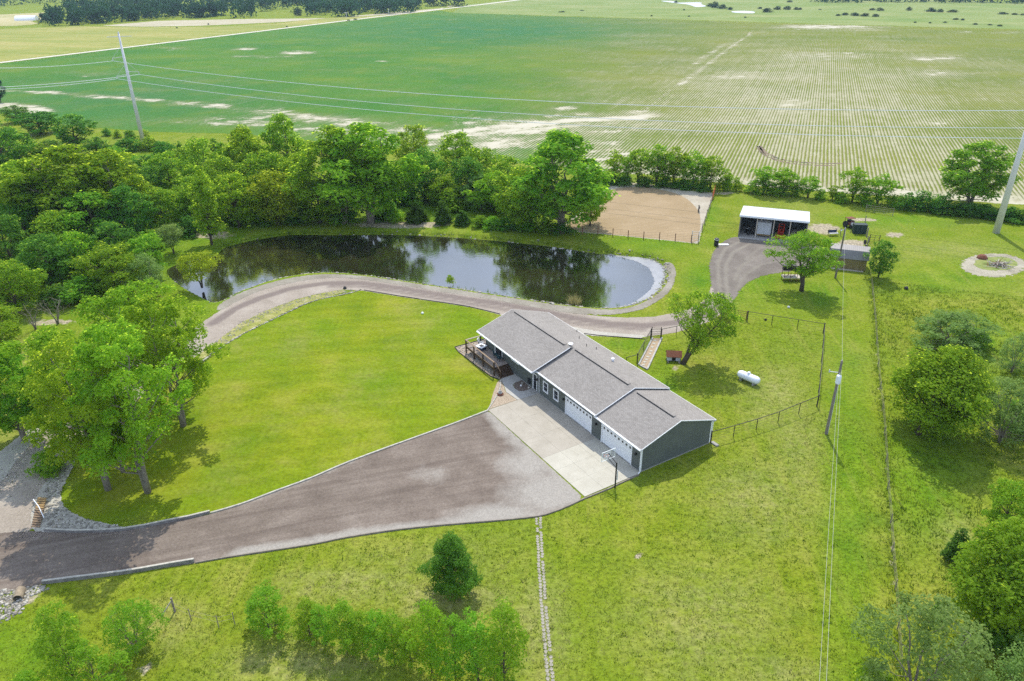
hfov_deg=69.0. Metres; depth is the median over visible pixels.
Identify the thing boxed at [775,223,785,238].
forklift
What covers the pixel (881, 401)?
fence weeds
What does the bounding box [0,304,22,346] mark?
elm tree
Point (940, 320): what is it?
olive tree
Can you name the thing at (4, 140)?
shrub
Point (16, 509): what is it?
dam road
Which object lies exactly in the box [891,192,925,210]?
shrub
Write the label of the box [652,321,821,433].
yard grass
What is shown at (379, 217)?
shrub
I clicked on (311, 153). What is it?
cottonwood tree
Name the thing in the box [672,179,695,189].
shrub
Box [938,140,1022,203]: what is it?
cottonwood tree
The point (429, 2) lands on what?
woods
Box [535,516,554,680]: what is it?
paver path
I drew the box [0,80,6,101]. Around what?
elm tree
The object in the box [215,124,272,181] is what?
cottonwood tree
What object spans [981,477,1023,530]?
elm tree
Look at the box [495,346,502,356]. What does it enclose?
window
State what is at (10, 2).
woods
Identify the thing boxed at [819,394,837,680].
overhead wire
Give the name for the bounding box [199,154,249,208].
elm tree
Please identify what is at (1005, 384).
olive tree
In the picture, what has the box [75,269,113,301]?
shrub
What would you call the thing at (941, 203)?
shrub
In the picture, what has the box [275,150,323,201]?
elm tree
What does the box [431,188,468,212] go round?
shrub
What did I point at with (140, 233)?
shrub
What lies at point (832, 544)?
overhead wire
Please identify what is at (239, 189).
elm tree
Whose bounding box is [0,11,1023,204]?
crop field
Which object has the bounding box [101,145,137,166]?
shrub
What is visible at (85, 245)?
elm tree
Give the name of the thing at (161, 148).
shrub
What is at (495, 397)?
brick border
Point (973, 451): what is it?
tall grass
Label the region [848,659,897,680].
shrub
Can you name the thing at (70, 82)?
overhead wire
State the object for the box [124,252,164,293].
olive tree
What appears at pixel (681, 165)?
hedgerow tree
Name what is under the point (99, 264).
shrub
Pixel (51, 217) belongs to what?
elm tree
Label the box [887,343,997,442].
maple tree
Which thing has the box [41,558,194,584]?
retaining wall
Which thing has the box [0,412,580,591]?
driveway
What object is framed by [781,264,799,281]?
feeder trailer
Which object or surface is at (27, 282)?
elm tree
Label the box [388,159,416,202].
elm tree
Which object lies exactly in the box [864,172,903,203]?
hedgerow tree
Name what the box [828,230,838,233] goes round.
hay rack
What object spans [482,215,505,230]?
shrub
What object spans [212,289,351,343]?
roadside stones
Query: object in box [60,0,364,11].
woods
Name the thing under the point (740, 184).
shrub
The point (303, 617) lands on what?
young tree
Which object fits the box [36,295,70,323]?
bare tree
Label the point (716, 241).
barrel smoker
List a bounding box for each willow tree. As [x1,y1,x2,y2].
[155,222,184,253]
[175,250,223,287]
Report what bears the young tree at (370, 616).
on the ground at (934, 250)
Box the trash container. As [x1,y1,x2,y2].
[851,222,867,233]
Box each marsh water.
[664,1,704,6]
[731,11,754,12]
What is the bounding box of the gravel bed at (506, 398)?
[489,379,516,408]
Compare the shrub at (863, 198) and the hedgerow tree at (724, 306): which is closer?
the hedgerow tree at (724, 306)
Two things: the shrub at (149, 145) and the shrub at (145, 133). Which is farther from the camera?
the shrub at (145, 133)
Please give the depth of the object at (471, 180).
153.51 m
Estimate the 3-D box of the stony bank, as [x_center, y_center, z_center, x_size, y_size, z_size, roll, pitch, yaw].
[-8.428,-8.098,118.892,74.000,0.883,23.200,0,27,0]
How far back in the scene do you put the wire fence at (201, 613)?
58.11 m
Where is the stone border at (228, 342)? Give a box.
[203,289,360,360]
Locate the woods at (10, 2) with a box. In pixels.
[0,0,55,5]
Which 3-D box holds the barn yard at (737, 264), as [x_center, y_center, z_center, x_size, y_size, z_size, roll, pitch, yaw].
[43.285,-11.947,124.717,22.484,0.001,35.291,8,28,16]
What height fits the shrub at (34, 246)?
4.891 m
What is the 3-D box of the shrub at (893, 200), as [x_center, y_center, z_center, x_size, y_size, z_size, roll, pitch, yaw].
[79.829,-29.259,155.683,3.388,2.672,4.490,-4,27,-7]
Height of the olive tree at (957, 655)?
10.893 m
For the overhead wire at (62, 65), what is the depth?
207.64 m
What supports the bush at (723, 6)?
on the pasture
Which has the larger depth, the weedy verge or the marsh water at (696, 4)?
the marsh water at (696, 4)
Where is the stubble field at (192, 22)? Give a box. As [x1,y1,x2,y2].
[103,5,454,26]
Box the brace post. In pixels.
[164,597,175,611]
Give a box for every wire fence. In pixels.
[171,601,234,627]
[869,271,902,669]
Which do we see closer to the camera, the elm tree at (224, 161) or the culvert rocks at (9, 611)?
the culvert rocks at (9, 611)
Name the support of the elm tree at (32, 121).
on the ground at (934, 250)
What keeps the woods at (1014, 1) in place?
on the pasture
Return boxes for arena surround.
[566,183,712,243]
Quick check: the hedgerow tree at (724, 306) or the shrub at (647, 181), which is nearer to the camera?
the hedgerow tree at (724, 306)
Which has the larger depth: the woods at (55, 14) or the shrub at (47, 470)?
the woods at (55, 14)
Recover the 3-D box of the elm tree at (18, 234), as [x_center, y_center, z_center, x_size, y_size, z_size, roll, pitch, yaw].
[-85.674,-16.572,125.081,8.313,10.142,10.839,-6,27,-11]
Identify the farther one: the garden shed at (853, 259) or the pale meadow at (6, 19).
the pale meadow at (6, 19)
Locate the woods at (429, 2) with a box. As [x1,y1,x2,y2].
[421,0,467,5]
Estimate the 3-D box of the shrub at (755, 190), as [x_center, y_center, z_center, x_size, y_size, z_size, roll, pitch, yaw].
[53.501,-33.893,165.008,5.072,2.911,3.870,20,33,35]
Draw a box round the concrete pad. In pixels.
[489,374,639,496]
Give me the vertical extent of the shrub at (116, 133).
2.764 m
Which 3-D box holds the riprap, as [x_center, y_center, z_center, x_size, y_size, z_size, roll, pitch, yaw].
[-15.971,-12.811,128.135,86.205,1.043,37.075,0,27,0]
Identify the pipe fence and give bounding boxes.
[637,328,651,362]
[710,396,818,442]
[747,311,825,330]
[816,325,824,405]
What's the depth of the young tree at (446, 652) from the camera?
51.78 m
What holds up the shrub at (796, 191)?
on the ground at (934, 250)
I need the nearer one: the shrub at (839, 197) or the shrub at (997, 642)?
the shrub at (997, 642)
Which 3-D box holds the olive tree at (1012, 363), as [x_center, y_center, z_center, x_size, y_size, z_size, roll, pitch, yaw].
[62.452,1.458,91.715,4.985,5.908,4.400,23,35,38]
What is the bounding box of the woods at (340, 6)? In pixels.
[302,0,426,16]
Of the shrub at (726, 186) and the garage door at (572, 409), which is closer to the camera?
the garage door at (572, 409)
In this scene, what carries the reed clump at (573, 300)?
in the pond water at (540, 273)
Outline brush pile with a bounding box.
[987,257,1014,268]
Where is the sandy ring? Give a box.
[961,253,1023,276]
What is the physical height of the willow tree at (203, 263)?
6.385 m
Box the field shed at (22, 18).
[14,15,38,20]
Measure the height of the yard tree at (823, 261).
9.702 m
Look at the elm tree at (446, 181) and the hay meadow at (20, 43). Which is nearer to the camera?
the elm tree at (446, 181)
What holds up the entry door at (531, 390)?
in the ranch house at (638, 419)
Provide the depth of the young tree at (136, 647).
54.41 m
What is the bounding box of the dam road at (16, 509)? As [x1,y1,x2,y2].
[0,277,730,532]
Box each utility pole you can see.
[824,359,842,434]
[834,227,845,277]
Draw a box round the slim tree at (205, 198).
[183,165,228,244]
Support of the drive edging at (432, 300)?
on the dam road at (16, 509)
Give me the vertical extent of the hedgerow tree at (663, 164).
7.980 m
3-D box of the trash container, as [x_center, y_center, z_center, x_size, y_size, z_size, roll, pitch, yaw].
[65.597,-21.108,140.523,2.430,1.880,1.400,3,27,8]
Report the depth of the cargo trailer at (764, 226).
138.47 m
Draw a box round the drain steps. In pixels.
[31,497,46,527]
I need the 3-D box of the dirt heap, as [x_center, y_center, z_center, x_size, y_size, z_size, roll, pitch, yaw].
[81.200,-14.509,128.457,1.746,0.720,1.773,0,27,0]
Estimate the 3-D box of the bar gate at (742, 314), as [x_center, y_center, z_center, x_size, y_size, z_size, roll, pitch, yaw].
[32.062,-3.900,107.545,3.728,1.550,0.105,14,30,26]
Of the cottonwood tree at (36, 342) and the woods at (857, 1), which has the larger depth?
the woods at (857, 1)
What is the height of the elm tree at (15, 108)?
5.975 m
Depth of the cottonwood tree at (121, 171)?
137.58 m
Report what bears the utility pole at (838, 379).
on the ground at (934, 250)
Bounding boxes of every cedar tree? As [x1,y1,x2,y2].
[404,200,429,224]
[433,200,453,224]
[452,210,470,225]
[939,528,970,564]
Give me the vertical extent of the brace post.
1.600 m
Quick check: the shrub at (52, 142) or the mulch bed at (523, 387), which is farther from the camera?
the shrub at (52, 142)
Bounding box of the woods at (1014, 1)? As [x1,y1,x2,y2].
[975,0,1023,3]
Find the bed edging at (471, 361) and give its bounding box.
[455,338,498,379]
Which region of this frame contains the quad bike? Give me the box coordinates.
[744,228,753,234]
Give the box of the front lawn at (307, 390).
[61,291,500,526]
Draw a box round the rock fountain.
[497,390,503,395]
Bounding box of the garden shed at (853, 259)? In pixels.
[829,243,869,271]
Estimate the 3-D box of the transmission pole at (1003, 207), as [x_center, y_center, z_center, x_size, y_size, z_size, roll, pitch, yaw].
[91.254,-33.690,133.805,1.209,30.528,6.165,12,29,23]
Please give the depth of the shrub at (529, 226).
142.19 m
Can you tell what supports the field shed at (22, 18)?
on the pale meadow at (6, 19)
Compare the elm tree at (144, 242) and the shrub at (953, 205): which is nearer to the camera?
the elm tree at (144, 242)
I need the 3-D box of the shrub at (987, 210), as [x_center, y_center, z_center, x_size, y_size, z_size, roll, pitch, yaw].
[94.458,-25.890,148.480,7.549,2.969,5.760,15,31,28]
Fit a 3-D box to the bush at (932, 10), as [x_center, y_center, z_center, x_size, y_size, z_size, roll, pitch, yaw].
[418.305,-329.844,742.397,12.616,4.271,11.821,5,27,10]
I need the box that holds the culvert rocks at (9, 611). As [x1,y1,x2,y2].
[0,584,49,622]
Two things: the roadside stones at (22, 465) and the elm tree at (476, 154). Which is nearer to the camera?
the roadside stones at (22, 465)
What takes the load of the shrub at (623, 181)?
on the ground at (934, 250)
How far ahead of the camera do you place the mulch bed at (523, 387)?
90.69 m
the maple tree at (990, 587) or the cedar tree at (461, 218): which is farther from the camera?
the cedar tree at (461, 218)
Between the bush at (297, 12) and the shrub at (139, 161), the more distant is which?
the bush at (297, 12)
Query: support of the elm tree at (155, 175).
on the ground at (934, 250)
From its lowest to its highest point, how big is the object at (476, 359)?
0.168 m
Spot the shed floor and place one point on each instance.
(752, 227)
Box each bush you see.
[293,7,301,15]
[710,1,719,7]
[716,4,727,8]
[762,8,772,11]
[924,7,936,11]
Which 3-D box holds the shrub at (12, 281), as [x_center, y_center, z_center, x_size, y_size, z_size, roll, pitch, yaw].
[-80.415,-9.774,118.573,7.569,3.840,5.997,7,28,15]
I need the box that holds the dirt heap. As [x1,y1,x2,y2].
[976,254,987,259]
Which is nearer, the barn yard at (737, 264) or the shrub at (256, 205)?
the barn yard at (737, 264)
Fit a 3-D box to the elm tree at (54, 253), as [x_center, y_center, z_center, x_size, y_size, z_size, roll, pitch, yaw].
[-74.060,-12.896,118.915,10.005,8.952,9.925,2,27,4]
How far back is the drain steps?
69.94 m
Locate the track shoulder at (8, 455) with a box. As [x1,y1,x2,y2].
[0,428,40,481]
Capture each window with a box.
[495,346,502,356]
[543,380,547,393]
[553,388,558,401]
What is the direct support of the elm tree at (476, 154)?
on the ground at (934, 250)
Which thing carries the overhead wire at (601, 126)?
attached to the transmission pole at (140, 129)
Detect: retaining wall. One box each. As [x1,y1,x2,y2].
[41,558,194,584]
[43,510,209,532]
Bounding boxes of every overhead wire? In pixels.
[0,79,113,89]
[8,74,138,86]
[20,61,109,67]
[115,61,1023,110]
[120,79,1023,138]
[139,74,968,127]
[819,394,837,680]
[826,370,841,680]
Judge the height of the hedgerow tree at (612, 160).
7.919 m
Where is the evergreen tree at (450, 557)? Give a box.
[416,529,483,602]
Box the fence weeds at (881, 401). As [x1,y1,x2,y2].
[865,270,908,672]
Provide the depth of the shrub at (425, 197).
161.11 m
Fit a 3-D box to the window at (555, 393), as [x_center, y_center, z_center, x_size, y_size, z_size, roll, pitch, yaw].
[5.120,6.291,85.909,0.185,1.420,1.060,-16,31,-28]
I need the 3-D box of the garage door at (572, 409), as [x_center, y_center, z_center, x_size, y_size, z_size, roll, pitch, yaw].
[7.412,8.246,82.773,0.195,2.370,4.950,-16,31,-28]
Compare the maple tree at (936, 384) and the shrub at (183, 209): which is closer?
the maple tree at (936, 384)
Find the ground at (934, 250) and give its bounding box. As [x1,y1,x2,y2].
[0,0,1023,680]
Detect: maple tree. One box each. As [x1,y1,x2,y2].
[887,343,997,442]
[945,514,1023,642]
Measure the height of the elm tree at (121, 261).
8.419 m
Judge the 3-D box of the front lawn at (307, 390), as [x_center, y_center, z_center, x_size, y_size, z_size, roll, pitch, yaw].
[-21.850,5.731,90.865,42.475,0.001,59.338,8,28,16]
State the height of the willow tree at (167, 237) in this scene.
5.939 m
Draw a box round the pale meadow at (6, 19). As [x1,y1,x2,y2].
[0,12,45,25]
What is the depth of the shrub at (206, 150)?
197.25 m
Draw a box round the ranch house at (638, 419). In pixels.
[476,309,718,473]
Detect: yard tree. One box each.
[662,289,745,364]
[763,229,845,291]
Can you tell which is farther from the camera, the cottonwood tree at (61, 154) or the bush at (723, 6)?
the bush at (723, 6)
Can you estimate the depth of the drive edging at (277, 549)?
68.02 m
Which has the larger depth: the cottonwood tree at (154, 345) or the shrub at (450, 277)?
the shrub at (450, 277)
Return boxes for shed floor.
[739,223,804,242]
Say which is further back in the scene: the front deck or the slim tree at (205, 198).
the slim tree at (205, 198)
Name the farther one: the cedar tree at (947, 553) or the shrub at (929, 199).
the shrub at (929, 199)
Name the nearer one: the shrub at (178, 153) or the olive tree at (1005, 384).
the olive tree at (1005, 384)
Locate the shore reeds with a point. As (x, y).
(518, 240)
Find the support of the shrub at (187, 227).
on the ground at (934, 250)
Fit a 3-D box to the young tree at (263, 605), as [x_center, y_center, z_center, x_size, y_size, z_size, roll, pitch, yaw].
[-18.607,20.691,56.772,3.504,4.281,5.203,-10,28,-19]
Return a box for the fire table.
[476,343,486,350]
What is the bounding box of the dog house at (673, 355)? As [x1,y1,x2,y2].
[666,350,681,363]
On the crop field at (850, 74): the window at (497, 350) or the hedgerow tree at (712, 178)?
the hedgerow tree at (712, 178)
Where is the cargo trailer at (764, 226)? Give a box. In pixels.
[756,219,772,235]
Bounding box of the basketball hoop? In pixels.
[601,448,617,487]
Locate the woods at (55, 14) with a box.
[38,0,257,25]
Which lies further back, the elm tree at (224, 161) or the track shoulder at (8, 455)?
the elm tree at (224, 161)
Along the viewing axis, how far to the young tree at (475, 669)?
51.24 m
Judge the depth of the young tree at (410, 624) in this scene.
53.03 m
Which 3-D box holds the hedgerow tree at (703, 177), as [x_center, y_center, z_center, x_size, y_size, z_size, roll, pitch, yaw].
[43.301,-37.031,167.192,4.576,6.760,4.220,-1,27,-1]
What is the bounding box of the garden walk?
[638,337,662,369]
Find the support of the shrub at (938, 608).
on the ground at (934, 250)
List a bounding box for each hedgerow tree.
[604,148,624,178]
[614,156,639,179]
[625,148,654,183]
[639,144,675,181]
[655,153,680,180]
[656,146,691,184]
[676,156,696,187]
[685,149,707,183]
[695,161,714,186]
[701,155,724,186]
[714,300,732,314]
[719,169,732,190]
[749,165,784,193]
[774,167,801,191]
[798,176,821,197]
[826,185,843,199]
[837,166,875,201]
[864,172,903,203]
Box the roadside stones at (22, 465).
[0,438,56,496]
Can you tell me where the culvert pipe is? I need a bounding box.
[13,586,25,600]
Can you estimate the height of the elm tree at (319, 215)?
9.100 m
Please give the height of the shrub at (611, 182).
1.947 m
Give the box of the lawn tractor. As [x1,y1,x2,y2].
[843,216,855,228]
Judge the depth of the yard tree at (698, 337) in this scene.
91.69 m
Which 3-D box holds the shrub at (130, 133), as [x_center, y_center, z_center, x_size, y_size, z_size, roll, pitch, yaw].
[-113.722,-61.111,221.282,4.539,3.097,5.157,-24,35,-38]
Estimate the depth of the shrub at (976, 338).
98.51 m
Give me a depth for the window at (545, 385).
87.53 m
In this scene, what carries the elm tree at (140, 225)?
on the ground at (934, 250)
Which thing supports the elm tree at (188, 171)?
on the ground at (934, 250)
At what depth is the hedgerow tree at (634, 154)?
170.39 m
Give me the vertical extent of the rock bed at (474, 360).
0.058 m
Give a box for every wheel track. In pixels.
[756,146,835,165]
[760,147,842,163]
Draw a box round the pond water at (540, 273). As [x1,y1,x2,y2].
[167,235,654,307]
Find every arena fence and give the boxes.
[570,223,691,241]
[698,195,712,242]
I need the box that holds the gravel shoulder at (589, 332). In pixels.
[573,327,645,337]
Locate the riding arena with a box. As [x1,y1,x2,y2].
[567,187,700,241]
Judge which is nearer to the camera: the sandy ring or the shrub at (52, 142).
the sandy ring
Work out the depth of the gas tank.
90.64 m
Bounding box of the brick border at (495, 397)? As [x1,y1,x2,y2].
[487,381,500,409]
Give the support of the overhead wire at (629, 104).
attached to the transmission pole at (140, 129)
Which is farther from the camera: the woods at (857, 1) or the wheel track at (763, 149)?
the woods at (857, 1)
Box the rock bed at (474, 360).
[456,339,499,378]
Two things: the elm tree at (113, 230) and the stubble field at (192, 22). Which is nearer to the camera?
the elm tree at (113, 230)
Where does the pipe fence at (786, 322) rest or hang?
on the ground at (934, 250)
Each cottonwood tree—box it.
[0,143,122,226]
[0,159,76,230]
[0,323,135,442]
[0,343,52,440]
[18,330,146,491]
[53,314,193,493]
[65,358,148,472]
[69,278,199,400]
[70,147,160,223]
[88,293,230,426]
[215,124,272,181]
[252,112,306,180]
[280,124,389,223]
[313,121,429,223]
[508,127,620,233]
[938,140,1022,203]
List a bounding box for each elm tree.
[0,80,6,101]
[0,105,29,121]
[0,121,35,170]
[0,200,44,246]
[0,213,29,266]
[0,259,47,314]
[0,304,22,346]
[3,110,61,134]
[14,231,73,284]
[29,209,80,256]
[48,113,97,148]
[53,190,138,243]
[56,229,98,271]
[67,241,147,293]
[80,220,139,260]
[90,183,159,237]
[125,232,167,274]
[127,165,169,196]
[133,187,188,232]
[139,150,196,197]
[166,175,217,221]
[172,136,229,183]
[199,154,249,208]
[211,170,267,227]
[235,168,304,224]
[236,149,291,205]
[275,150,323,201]
[281,177,359,222]
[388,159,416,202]
[391,124,430,165]
[396,146,453,200]
[422,175,461,205]
[435,129,486,184]
[445,155,488,202]
[461,170,520,212]
[463,145,501,183]
[487,154,522,191]
[490,165,550,225]
[573,190,612,225]
[863,239,900,277]
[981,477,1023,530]
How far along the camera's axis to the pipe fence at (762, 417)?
81.87 m
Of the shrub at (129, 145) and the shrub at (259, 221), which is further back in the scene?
the shrub at (129, 145)
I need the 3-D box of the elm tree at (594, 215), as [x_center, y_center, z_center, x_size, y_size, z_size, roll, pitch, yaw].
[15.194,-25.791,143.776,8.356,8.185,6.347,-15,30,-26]
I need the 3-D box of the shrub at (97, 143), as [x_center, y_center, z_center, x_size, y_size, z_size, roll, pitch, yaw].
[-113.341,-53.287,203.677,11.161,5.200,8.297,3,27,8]
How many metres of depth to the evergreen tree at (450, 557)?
58.59 m
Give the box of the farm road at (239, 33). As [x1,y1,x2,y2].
[0,0,515,62]
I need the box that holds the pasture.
[452,0,1023,28]
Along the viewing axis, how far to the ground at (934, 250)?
68.64 m
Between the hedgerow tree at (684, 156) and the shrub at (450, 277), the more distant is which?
the hedgerow tree at (684, 156)
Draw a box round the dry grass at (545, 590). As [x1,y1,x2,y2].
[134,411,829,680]
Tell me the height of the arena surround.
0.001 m
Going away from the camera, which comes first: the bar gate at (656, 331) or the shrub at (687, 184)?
the bar gate at (656, 331)
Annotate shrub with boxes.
[0,133,28,149]
[0,267,24,290]
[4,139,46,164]
[8,668,49,680]
[13,256,46,286]
[16,224,52,254]
[24,446,66,479]
[30,283,74,311]
[35,139,63,157]
[41,248,81,272]
[57,274,99,305]
[73,240,110,267]
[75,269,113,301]
[80,136,113,154]
[100,127,112,135]
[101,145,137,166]
[112,129,122,138]
[113,136,142,151]
[123,130,138,139]
[129,229,165,249]
[131,154,166,169]
[135,136,158,151]
[139,130,152,140]
[151,141,180,156]
[167,215,202,238]
[168,146,200,164]
[173,191,193,218]
[189,148,210,159]
[206,138,221,149]
[215,204,246,226]
[242,191,273,221]
[252,207,275,227]
[284,205,310,225]
[325,206,349,225]
[340,208,361,223]
[374,210,387,222]
[375,202,404,224]
[392,186,423,207]
[422,180,454,202]
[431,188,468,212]
[445,275,454,283]
[471,215,487,228]
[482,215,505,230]
[495,216,521,230]
[516,218,538,231]
[533,219,554,235]
[551,218,577,235]
[598,176,619,185]
[615,175,634,186]
[635,176,657,187]
[655,177,677,188]
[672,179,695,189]
[691,179,712,192]
[712,179,724,190]
[723,172,733,191]
[729,176,744,190]
[743,180,764,194]
[764,184,788,196]
[787,182,804,197]
[814,188,827,200]
[833,191,852,203]
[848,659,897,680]
[852,187,877,207]
[881,194,899,207]
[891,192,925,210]
[906,189,939,212]
[927,193,951,214]
[929,199,966,216]
[932,601,945,619]
[951,202,982,217]
[954,328,996,348]
[964,605,1023,661]
[969,202,1006,219]
[986,206,1019,223]
[1001,399,1023,435]
[1006,208,1023,224]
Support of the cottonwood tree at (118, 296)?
on the front lawn at (307, 390)
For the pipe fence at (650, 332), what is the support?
on the ground at (934, 250)
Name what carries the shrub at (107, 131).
on the ground at (934, 250)
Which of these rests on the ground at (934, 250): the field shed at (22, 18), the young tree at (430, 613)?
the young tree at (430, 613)
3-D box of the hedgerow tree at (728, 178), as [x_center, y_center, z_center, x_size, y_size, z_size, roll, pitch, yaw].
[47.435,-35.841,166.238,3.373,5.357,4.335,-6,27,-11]
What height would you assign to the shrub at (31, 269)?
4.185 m
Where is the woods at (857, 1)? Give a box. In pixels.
[809,0,974,2]
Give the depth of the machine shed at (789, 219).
139.92 m
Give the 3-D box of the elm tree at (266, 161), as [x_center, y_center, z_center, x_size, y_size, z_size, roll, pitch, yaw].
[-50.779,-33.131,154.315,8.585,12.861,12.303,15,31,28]
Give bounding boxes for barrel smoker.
[714,238,718,245]
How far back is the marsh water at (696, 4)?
923.55 m
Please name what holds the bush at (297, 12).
on the ground at (934, 250)
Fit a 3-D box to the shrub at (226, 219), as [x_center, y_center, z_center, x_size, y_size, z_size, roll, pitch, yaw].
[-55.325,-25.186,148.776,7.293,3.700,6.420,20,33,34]
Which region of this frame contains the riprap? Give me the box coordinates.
[174,231,672,307]
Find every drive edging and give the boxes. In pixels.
[195,474,638,563]
[210,410,487,513]
[365,290,499,313]
[584,333,644,338]
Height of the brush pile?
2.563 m
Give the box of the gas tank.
[737,370,759,385]
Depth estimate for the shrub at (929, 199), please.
151.70 m
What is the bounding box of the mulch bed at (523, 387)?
[513,380,530,390]
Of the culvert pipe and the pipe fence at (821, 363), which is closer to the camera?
the culvert pipe
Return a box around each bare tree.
[18,303,42,329]
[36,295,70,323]
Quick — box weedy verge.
[198,289,344,357]
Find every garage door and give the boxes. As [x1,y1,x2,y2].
[565,396,591,433]
[601,424,632,464]
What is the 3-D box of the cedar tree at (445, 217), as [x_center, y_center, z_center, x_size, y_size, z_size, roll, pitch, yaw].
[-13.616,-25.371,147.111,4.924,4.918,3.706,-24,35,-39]
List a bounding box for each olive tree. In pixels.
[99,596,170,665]
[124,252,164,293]
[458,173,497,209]
[850,590,999,680]
[908,307,1004,355]
[970,376,1023,449]
[984,633,1023,680]
[991,332,1023,372]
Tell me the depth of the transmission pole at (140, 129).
210.32 m
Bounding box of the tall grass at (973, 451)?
[868,280,1023,680]
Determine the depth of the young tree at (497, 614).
50.70 m
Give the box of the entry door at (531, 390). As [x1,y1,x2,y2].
[528,373,536,392]
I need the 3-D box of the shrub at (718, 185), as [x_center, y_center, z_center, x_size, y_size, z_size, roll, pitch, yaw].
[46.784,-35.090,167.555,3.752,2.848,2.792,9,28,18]
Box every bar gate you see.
[651,327,661,337]
[730,309,747,319]
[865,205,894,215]
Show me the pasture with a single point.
(984, 14)
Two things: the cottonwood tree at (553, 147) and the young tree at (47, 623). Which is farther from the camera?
the cottonwood tree at (553, 147)
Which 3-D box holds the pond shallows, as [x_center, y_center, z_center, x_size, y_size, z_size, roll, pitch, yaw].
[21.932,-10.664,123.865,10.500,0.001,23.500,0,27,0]
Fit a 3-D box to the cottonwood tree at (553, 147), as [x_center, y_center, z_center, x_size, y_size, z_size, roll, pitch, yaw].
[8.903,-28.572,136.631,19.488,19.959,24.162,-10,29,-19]
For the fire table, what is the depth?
97.28 m
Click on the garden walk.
(648, 355)
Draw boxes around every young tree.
[29,597,94,680]
[56,638,132,680]
[243,579,292,643]
[289,595,321,643]
[307,603,339,645]
[325,597,361,655]
[339,610,378,659]
[359,608,393,662]
[376,607,411,668]
[390,615,427,668]
[398,597,449,678]
[424,612,477,680]
[451,606,504,680]
[475,596,529,680]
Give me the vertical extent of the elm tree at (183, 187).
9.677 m
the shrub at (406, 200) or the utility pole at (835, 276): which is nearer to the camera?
the utility pole at (835, 276)
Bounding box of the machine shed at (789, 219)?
[738,206,809,238]
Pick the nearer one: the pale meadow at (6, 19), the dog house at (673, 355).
the dog house at (673, 355)
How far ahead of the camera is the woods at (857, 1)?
919.29 m
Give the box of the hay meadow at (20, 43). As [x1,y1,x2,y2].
[0,15,384,61]
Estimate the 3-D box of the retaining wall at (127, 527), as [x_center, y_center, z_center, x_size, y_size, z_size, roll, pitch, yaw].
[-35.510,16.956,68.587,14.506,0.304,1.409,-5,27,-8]
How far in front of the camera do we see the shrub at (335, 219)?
147.07 m
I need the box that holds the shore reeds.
[164,229,670,306]
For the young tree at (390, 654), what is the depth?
53.16 m
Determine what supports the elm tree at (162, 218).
on the ground at (934, 250)
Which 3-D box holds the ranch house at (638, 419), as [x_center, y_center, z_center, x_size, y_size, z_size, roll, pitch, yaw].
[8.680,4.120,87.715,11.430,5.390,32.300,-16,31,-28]
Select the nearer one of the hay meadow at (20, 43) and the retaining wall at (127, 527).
the retaining wall at (127, 527)
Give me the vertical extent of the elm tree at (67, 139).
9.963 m
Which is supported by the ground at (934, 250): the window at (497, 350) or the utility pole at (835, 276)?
the utility pole at (835, 276)
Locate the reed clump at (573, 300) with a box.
[564,291,580,304]
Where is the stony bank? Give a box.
[217,262,675,314]
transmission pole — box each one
[111,32,144,143]
[992,132,1023,233]
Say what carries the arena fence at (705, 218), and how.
on the ground at (934, 250)
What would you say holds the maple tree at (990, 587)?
on the ground at (934, 250)
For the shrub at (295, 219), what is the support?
on the ground at (934, 250)
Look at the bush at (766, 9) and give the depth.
753.49 m
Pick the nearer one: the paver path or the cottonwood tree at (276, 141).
the paver path
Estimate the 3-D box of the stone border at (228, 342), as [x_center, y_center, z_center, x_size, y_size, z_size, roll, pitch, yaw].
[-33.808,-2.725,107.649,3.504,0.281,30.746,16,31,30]
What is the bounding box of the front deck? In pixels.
[465,335,513,378]
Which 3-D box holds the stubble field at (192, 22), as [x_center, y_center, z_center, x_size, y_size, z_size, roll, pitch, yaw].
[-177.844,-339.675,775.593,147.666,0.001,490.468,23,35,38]
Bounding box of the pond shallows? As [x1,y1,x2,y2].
[613,255,664,303]
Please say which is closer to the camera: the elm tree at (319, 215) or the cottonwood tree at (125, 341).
the cottonwood tree at (125, 341)
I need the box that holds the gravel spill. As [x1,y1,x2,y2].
[30,450,119,531]
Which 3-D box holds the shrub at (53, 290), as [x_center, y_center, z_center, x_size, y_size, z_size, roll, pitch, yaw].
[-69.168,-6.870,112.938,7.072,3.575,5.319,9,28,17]
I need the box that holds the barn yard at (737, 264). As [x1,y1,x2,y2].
[709,237,827,298]
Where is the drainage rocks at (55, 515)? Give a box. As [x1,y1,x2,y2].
[34,461,122,528]

